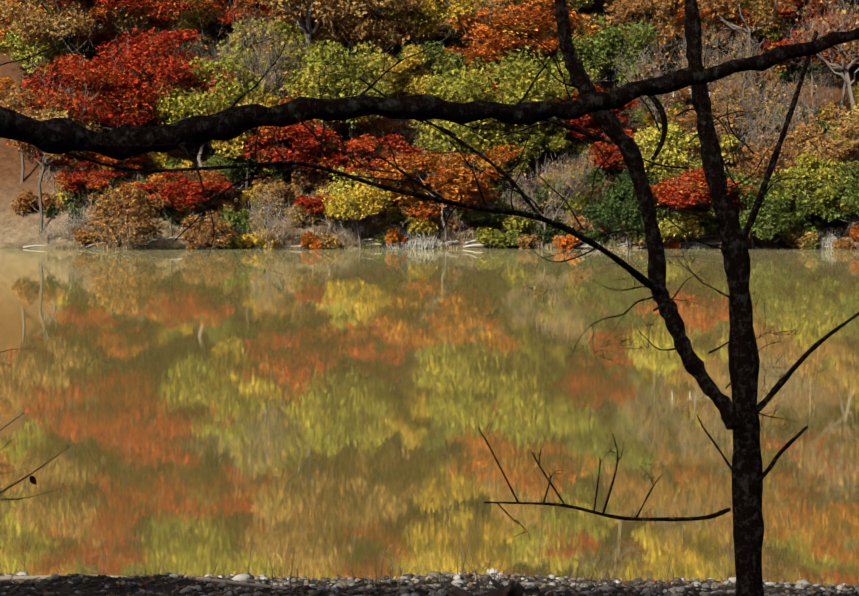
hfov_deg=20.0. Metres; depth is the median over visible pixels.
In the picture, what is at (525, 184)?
bare tree
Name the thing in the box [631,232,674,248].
shore shrub
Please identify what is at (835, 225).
shrub
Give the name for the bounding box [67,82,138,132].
yellow-green tree
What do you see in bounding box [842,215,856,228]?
shrub
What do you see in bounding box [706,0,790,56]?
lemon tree
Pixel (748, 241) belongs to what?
shore shrub
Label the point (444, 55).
green tree
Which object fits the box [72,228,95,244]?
shore shrub
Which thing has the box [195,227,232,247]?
shore shrub
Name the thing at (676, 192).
red tree
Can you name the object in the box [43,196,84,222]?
shrub
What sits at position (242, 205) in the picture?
shrub
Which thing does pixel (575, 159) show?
shrub
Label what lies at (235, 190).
shrub
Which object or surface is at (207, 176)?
orange tree
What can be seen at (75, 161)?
shrub
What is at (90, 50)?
green tree
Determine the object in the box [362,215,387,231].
shrub
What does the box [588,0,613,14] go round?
shrub
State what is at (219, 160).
green tree
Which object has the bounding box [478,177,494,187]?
shrub
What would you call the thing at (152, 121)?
shrub
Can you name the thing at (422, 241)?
shore brush
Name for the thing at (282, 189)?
tan tree
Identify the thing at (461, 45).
shrub
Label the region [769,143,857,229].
yellow-green tree
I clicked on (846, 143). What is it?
tan tree
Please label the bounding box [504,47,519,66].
shrub
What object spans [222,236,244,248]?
shore shrub
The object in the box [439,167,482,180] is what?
shrub
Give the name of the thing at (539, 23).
orange tree
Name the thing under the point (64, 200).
shrub
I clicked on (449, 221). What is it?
shrub
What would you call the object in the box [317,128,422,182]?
red tree
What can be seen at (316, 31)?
yellow tree
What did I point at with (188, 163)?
shrub
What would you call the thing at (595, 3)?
yellow tree
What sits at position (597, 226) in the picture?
shrub
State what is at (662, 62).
shrub
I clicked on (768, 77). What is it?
shrub
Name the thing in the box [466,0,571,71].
tan tree
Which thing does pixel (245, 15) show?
orange tree
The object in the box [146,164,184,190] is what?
shrub
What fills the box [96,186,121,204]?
shrub
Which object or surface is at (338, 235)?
shrub
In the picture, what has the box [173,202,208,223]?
shrub
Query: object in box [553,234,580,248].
shore shrub
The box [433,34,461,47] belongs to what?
shrub
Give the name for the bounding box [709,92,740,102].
shrub
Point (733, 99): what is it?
tan tree
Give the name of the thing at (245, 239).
shore shrub
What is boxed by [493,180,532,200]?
shrub
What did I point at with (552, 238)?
shore shrub
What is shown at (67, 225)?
shrub
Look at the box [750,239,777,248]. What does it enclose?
shore shrub
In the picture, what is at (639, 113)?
shrub
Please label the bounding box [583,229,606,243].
shore shrub
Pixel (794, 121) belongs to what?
bare tree
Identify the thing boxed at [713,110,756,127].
shrub
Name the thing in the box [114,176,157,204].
orange tree
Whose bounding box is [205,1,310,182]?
bare tree
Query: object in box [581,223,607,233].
shrub
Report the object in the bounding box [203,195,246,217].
shrub
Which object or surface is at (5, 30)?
orange tree
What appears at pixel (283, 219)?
shrub
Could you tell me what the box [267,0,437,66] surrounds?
tan tree
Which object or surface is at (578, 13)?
shrub
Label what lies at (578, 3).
yellow-green tree
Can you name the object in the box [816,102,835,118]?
shrub
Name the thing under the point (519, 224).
shrub
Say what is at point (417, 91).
yellow tree
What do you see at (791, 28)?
shrub
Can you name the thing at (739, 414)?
tree
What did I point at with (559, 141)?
yellow-green tree
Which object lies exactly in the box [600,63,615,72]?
shrub
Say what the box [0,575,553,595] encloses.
pebbles
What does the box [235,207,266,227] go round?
shrub
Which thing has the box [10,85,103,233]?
tan tree
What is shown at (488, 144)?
green tree
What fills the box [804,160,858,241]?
green tree
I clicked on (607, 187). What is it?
shrub
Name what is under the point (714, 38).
shrub
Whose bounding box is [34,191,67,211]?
shrub
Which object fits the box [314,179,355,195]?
shrub
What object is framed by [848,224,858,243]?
shore shrub
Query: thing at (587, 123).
red tree
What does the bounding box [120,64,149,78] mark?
shrub
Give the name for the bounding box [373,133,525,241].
orange tree
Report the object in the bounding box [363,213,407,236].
shrub
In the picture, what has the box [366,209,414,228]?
shrub
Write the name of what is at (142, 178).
shrub
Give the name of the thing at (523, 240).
shore shrub
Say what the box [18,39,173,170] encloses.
red tree
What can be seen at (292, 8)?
tan tree
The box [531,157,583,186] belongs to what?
shrub
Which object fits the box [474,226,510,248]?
shore shrub
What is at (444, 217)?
shrub
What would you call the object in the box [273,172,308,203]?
shrub
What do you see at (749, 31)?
brown tree
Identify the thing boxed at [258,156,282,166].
shrub
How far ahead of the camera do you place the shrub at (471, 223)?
253.08 m
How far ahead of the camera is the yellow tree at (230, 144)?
252.87 m
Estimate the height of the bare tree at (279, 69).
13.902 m
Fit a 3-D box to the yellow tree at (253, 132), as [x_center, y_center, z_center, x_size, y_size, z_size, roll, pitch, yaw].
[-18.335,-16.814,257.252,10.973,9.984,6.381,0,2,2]
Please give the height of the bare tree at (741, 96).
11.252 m
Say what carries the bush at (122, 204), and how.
on the ground
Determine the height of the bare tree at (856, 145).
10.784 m
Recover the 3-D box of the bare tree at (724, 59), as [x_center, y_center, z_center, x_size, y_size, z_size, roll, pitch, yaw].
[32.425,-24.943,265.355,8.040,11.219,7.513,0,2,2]
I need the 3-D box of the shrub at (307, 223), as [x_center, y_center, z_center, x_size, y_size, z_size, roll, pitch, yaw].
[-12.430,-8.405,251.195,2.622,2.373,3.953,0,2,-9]
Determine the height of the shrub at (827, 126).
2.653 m
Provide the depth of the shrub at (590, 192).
253.79 m
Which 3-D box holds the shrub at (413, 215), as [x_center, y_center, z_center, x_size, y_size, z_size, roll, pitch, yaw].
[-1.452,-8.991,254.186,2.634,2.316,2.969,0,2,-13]
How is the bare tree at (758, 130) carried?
on the ground
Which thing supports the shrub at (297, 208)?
on the ground
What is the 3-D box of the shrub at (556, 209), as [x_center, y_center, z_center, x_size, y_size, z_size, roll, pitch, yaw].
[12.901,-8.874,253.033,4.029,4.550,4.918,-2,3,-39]
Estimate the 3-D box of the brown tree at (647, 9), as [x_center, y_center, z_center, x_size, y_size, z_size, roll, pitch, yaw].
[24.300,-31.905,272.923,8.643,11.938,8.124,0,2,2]
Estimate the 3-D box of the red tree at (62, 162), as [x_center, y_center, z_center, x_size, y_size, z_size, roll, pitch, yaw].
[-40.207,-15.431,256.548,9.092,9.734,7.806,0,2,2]
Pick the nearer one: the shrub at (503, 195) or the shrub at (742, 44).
the shrub at (503, 195)
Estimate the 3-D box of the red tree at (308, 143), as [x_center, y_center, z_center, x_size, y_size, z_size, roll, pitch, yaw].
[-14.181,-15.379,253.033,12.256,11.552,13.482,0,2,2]
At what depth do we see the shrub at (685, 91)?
266.50 m
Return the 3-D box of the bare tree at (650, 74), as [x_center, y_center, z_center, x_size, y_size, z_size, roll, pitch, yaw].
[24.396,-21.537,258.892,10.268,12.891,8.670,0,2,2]
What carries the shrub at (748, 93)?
on the ground
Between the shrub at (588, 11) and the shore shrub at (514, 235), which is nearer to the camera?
the shore shrub at (514, 235)
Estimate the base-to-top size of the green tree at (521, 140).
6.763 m
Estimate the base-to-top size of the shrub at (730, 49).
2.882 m
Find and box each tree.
[0,0,100,79]
[0,0,144,104]
[0,4,86,93]
[0,13,858,277]
[0,74,39,110]
[0,75,48,183]
[4,123,83,193]
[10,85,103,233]
[16,33,91,85]
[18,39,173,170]
[28,0,86,10]
[29,0,858,595]
[41,0,194,76]
[50,159,126,205]
[53,17,239,164]
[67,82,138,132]
[73,33,114,64]
[79,16,140,55]
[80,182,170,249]
[86,128,152,171]
[109,40,147,81]
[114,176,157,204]
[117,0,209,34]
[119,167,235,235]
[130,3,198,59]
[146,23,227,91]
[148,52,279,178]
[168,87,236,149]
[176,0,235,54]
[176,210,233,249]
[190,0,295,79]
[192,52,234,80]
[195,83,309,190]
[195,170,235,204]
[202,149,257,195]
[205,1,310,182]
[207,128,289,175]
[215,14,333,94]
[220,0,283,44]
[227,37,313,99]
[237,102,351,193]
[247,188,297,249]
[254,16,344,96]
[254,182,293,227]
[257,0,350,127]
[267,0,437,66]
[270,88,357,177]
[276,21,394,141]
[293,188,358,233]
[297,0,370,21]
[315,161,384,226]
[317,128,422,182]
[322,178,393,246]
[340,116,424,144]
[357,30,478,98]
[362,42,433,98]
[367,18,411,53]
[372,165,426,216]
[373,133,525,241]
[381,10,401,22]
[387,0,486,60]
[387,119,477,189]
[397,72,444,98]
[408,92,521,182]
[420,40,601,194]
[439,35,507,74]
[445,0,605,75]
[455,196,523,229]
[459,120,512,155]
[460,60,507,84]
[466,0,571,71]
[473,144,532,194]
[492,72,556,101]
[502,153,590,248]
[503,117,571,187]
[510,117,567,157]
[542,148,608,229]
[543,9,661,85]
[551,0,593,32]
[551,81,638,157]
[570,166,671,248]
[589,128,651,174]
[590,0,596,14]
[593,0,709,70]
[608,0,668,19]
[612,36,707,127]
[617,117,741,208]
[632,0,673,24]
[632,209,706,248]
[633,150,758,248]
[657,104,740,163]
[671,32,719,67]
[673,0,756,81]
[679,0,797,109]
[687,81,747,134]
[695,162,831,248]
[699,3,719,49]
[701,21,762,93]
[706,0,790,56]
[707,71,763,167]
[711,76,787,171]
[714,26,774,102]
[725,132,802,183]
[731,86,820,178]
[749,75,806,148]
[755,0,842,66]
[756,25,853,97]
[766,0,843,37]
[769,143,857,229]
[778,0,858,122]
[778,58,841,127]
[786,102,858,193]
[792,7,858,109]
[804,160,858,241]
[838,115,858,169]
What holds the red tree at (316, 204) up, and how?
on the ground
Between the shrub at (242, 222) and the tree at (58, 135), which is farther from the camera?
the shrub at (242, 222)
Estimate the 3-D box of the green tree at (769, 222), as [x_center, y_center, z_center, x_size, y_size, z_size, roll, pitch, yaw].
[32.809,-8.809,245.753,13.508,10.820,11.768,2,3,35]
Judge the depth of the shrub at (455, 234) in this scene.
251.56 m
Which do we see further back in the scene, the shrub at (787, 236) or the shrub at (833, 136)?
the shrub at (833, 136)
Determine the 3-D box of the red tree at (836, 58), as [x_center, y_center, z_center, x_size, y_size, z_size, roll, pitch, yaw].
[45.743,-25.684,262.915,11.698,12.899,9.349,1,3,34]
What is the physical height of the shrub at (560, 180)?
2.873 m
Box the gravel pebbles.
[0,568,858,595]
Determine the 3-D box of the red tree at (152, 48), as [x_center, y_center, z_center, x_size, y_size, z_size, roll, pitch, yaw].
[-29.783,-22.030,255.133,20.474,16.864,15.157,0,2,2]
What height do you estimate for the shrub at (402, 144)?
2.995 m
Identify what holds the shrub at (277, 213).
on the ground
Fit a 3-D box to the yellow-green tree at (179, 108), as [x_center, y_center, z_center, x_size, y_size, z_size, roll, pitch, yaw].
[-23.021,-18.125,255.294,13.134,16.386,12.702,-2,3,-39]
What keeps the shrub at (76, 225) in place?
on the ground
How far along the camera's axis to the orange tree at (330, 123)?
256.17 m
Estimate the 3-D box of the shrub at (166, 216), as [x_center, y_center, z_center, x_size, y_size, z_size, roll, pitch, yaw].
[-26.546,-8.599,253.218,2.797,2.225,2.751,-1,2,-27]
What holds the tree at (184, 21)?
on the ground
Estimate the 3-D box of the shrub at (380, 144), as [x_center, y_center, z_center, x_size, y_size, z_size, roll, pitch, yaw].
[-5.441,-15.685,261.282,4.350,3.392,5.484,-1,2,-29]
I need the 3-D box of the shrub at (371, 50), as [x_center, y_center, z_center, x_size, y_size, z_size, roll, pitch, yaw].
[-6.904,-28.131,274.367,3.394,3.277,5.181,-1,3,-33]
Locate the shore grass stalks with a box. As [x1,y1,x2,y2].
[2,524,844,595]
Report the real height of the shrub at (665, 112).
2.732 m
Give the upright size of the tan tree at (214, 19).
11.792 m
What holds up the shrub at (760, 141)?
on the ground
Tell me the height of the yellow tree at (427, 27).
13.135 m
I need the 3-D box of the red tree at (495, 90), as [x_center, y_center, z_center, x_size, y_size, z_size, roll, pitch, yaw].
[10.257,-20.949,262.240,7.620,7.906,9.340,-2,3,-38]
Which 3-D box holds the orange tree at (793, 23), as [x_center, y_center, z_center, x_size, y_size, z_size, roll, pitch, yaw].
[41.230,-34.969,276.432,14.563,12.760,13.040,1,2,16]
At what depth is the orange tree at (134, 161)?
253.41 m
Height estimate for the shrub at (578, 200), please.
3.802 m
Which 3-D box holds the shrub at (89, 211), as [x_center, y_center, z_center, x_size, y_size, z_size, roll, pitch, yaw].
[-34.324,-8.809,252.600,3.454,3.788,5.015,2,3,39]
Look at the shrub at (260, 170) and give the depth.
257.63 m
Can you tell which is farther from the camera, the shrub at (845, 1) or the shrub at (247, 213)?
the shrub at (845, 1)
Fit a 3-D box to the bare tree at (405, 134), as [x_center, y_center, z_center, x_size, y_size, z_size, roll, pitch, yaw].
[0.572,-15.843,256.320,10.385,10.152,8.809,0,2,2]
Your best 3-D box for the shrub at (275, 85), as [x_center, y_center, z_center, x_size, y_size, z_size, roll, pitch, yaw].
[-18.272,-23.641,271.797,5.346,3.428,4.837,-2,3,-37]
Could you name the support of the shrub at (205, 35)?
on the ground
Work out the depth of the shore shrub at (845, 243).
245.81 m
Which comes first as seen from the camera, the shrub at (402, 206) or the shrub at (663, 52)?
the shrub at (402, 206)
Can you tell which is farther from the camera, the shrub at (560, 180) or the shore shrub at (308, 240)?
the shrub at (560, 180)
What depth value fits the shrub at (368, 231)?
249.31 m
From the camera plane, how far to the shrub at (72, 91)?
270.04 m
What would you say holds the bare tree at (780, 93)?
on the ground
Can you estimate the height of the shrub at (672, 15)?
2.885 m
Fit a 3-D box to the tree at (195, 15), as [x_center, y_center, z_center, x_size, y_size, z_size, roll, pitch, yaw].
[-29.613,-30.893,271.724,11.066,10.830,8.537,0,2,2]
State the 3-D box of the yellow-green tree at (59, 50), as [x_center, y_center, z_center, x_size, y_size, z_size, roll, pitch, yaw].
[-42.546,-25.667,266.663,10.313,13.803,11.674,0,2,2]
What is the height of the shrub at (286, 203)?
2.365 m
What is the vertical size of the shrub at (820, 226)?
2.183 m
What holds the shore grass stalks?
on the ground
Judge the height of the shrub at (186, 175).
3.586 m
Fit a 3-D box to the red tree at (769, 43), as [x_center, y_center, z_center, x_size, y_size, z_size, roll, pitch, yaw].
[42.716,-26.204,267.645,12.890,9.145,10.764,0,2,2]
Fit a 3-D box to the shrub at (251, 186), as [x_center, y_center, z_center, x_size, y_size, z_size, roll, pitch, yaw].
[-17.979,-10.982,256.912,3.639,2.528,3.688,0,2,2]
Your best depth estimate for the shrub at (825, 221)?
249.89 m
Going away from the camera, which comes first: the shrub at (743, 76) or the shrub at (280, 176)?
the shrub at (280, 176)
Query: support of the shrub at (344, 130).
on the ground
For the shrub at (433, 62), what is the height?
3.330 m
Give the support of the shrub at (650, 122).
on the ground
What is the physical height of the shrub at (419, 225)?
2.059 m
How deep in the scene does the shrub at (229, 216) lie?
250.57 m
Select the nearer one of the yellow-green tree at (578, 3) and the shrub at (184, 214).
the shrub at (184, 214)
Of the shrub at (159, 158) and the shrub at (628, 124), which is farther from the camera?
the shrub at (628, 124)
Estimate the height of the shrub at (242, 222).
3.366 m
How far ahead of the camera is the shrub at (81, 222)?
251.45 m
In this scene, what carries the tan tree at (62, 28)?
on the ground
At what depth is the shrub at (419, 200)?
254.19 m
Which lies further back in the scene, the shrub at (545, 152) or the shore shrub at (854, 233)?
the shrub at (545, 152)
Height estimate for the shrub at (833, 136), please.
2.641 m
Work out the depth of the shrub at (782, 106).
267.23 m
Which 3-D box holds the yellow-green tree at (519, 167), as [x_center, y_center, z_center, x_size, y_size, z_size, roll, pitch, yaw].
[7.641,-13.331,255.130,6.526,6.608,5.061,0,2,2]
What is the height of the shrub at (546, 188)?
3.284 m
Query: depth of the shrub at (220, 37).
277.09 m
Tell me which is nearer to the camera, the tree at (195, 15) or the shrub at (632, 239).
the shrub at (632, 239)
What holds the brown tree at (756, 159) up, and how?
on the ground
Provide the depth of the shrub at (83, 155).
258.61 m
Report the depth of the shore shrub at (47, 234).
251.46 m
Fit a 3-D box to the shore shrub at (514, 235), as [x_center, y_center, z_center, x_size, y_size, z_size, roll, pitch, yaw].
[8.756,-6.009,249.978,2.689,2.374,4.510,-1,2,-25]
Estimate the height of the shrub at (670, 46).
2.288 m
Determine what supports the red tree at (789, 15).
on the ground
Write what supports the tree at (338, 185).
on the ground
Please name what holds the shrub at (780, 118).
on the ground
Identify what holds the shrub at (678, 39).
on the ground
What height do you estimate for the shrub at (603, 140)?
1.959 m
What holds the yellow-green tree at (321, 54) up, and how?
on the ground
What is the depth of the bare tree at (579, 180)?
251.02 m
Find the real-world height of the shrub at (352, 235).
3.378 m
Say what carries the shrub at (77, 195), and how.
on the ground
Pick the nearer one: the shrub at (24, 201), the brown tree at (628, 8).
the shrub at (24, 201)
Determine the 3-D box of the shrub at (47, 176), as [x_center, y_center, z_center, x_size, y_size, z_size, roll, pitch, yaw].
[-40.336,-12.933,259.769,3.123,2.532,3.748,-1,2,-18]
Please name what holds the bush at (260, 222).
on the ground
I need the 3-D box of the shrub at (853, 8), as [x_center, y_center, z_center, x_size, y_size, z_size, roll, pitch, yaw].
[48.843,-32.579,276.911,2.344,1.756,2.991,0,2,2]
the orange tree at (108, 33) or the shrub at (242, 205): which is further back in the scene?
the orange tree at (108, 33)
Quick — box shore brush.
[23,221,858,248]
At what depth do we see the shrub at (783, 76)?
271.61 m
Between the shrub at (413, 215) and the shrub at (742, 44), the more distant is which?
the shrub at (742, 44)
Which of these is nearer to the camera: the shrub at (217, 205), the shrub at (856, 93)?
the shrub at (217, 205)
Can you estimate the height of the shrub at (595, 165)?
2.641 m
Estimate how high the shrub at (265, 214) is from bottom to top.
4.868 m
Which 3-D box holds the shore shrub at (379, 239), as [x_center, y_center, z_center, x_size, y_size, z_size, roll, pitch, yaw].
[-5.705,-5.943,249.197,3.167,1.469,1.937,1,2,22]
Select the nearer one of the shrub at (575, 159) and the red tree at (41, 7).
the shrub at (575, 159)
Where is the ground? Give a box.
[0,0,858,595]
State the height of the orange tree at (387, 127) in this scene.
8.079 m
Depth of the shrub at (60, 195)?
254.66 m
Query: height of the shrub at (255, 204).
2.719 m
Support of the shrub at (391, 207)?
on the ground
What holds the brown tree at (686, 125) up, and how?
on the ground
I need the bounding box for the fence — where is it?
[620,83,841,116]
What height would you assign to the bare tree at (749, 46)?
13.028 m
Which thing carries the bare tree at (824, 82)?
on the ground
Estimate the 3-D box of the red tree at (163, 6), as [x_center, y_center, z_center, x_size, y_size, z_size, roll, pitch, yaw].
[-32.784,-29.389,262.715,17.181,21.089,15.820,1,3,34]
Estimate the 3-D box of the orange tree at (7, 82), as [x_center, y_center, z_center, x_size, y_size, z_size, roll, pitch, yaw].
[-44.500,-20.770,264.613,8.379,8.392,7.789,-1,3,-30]
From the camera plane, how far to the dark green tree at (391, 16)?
276.69 m
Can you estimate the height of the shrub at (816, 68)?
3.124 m
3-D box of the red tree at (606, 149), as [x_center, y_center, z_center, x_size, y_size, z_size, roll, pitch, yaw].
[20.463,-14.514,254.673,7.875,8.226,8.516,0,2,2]
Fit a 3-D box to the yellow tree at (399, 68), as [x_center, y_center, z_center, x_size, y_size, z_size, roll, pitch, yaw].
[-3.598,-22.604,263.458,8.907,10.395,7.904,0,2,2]
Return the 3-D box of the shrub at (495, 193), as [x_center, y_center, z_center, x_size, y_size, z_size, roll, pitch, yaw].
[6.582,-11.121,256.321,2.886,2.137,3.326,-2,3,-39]
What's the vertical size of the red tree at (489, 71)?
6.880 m
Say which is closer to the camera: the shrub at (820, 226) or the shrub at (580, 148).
the shrub at (820, 226)
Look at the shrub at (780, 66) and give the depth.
271.37 m
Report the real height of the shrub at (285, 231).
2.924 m
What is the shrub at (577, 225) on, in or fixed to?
on the ground
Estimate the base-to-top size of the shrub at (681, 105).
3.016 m
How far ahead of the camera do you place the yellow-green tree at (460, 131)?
251.71 m
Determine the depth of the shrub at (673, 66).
269.78 m
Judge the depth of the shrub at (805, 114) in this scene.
265.18 m
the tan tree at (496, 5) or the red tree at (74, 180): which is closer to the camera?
the red tree at (74, 180)
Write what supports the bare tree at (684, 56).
on the ground
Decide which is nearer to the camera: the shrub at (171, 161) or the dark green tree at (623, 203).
the dark green tree at (623, 203)
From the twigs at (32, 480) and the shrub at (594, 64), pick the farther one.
the shrub at (594, 64)
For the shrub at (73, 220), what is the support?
on the ground
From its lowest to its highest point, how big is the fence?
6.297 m
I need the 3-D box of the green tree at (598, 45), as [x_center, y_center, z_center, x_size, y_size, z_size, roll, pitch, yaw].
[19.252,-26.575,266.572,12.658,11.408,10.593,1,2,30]
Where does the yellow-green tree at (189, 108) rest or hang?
on the ground
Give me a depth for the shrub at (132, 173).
256.37 m
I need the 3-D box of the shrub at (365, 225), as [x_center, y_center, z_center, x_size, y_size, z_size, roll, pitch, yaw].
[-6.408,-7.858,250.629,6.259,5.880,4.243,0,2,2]
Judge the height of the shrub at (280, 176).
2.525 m
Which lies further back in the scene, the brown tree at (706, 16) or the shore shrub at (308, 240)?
the brown tree at (706, 16)
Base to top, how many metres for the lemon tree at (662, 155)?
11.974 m
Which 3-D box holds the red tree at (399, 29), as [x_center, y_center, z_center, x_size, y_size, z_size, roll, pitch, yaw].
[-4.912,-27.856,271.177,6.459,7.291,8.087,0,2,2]
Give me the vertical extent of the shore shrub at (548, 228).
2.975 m
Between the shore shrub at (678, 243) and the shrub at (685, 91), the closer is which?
the shore shrub at (678, 243)
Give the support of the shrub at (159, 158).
on the ground
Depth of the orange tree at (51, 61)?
269.79 m
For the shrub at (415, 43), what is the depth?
275.07 m
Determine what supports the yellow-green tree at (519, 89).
on the ground
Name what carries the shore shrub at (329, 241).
on the ground
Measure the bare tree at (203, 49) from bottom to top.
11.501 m
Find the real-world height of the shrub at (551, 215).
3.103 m
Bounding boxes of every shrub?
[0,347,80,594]
[10,189,59,213]
[32,222,60,242]
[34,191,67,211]
[36,166,58,183]
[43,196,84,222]
[49,191,82,211]
[51,206,83,238]
[51,208,92,241]
[54,85,81,98]
[54,183,69,202]
[56,210,87,230]
[63,177,106,201]
[66,158,87,176]
[69,194,102,225]
[69,215,90,229]
[71,151,94,163]
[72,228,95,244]
[79,199,100,226]
[84,160,109,171]
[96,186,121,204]
[108,161,127,187]
[119,162,143,181]
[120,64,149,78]
[134,110,163,126]
[136,176,164,194]
[144,151,169,168]
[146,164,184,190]
[160,206,209,227]
[160,207,183,225]
[162,156,192,172]
[168,160,192,181]
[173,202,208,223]
[178,170,222,199]
[192,31,216,49]
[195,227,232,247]
[198,32,226,52]
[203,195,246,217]
[206,221,241,241]
[217,207,250,230]
[219,208,267,238]
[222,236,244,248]
[223,174,242,198]
[223,194,256,212]
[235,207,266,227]
[239,183,265,204]
[239,229,278,248]
[244,182,268,190]
[247,200,290,228]
[248,171,273,186]
[251,192,272,210]
[256,76,283,94]
[257,165,287,178]
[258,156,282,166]
[265,201,290,215]
[267,165,302,183]
[268,204,301,232]
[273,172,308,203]
[273,206,300,219]
[273,219,295,240]
[285,189,321,224]
[300,210,320,226]
[300,231,321,248]
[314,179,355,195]
[316,233,339,248]
[319,213,386,238]
[320,214,367,237]
[320,215,357,226]
[321,123,356,135]
[338,206,390,238]
[345,122,388,137]
[346,223,372,242]
[348,38,383,55]
[361,233,387,244]
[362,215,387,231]
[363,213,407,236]
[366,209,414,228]
[372,138,398,153]
[379,200,418,220]
[385,227,406,246]
[386,133,408,148]
[393,198,414,217]
[398,36,439,50]
[404,202,426,219]
[405,216,438,234]
[415,188,447,212]
[416,200,440,219]
[429,55,446,70]
[430,215,462,230]
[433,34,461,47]
[435,42,464,51]
[436,207,480,239]
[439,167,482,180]
[440,197,457,219]
[454,214,477,225]
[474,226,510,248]
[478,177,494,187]
[480,184,516,205]
[486,186,506,198]
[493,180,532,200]
[493,215,535,234]
[502,228,532,248]
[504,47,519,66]
[516,230,551,248]
[522,188,563,213]
[523,138,565,163]
[526,207,567,225]
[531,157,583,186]
[533,176,565,200]
[535,216,573,242]
[539,235,557,243]
[541,167,583,190]
[541,196,570,222]
[550,141,601,173]
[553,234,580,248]
[564,156,605,177]
[564,185,600,215]
[567,209,606,233]
[569,137,613,159]
[570,9,585,18]
[577,3,610,16]
[580,135,609,146]
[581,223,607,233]
[582,58,604,67]
[582,184,604,204]
[582,209,621,236]
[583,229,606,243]
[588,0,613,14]
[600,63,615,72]
[604,174,629,190]
[619,224,635,241]
[620,109,651,130]
[625,108,649,124]
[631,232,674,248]
[643,95,685,115]
[643,107,678,127]
[648,43,670,58]
[650,60,681,74]
[652,12,681,30]
[652,34,681,51]
[652,58,669,67]
[656,103,672,122]
[663,234,683,248]
[670,33,703,48]
[675,87,690,103]
[702,29,730,45]
[702,33,725,51]
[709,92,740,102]
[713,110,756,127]
[720,34,762,49]
[722,42,763,59]
[728,73,745,80]
[738,82,781,104]
[746,230,781,248]
[747,176,763,185]
[748,136,774,149]
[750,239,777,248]
[753,70,780,88]
[754,100,784,113]
[754,106,783,129]
[768,60,813,75]
[777,70,810,85]
[780,20,810,38]
[782,225,801,242]
[786,231,817,248]
[790,118,827,131]
[792,59,829,79]
[794,101,819,120]
[800,225,826,248]
[802,211,832,229]
[813,215,844,228]
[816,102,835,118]
[825,115,849,132]
[826,213,858,233]
[828,126,856,143]
[832,237,853,248]
[834,0,851,4]
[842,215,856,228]
[845,81,858,105]
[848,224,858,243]
[849,4,858,14]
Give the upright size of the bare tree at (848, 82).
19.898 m
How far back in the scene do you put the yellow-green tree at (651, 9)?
276.09 m
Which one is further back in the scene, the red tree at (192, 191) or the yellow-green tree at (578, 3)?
the yellow-green tree at (578, 3)
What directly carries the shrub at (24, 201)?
on the ground
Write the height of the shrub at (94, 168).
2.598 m
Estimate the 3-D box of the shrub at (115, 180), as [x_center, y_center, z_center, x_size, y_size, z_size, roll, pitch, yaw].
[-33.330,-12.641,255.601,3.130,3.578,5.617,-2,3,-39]
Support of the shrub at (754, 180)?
on the ground
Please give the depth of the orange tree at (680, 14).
268.69 m
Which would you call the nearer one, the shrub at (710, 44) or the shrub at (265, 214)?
the shrub at (265, 214)
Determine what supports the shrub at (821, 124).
on the ground
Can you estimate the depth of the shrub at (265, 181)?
256.75 m
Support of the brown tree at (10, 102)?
on the ground
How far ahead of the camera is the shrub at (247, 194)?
255.21 m
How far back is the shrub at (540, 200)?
253.12 m
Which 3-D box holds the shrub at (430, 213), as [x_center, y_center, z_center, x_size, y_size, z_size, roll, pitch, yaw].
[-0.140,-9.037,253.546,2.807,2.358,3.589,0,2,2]
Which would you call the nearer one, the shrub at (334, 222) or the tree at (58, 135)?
the tree at (58, 135)
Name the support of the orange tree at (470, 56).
on the ground
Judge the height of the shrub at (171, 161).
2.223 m
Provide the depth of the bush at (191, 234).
244.38 m
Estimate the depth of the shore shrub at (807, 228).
246.67 m
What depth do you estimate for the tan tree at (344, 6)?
271.07 m
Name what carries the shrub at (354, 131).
on the ground
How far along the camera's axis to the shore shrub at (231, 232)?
249.00 m
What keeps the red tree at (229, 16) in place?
on the ground
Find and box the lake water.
[0,248,858,585]
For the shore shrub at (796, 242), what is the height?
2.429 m
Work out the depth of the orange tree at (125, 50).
267.46 m
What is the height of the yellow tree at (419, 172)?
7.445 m
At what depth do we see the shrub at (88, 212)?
251.22 m
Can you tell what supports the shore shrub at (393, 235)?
on the ground
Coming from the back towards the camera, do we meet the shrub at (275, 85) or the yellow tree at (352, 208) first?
the shrub at (275, 85)

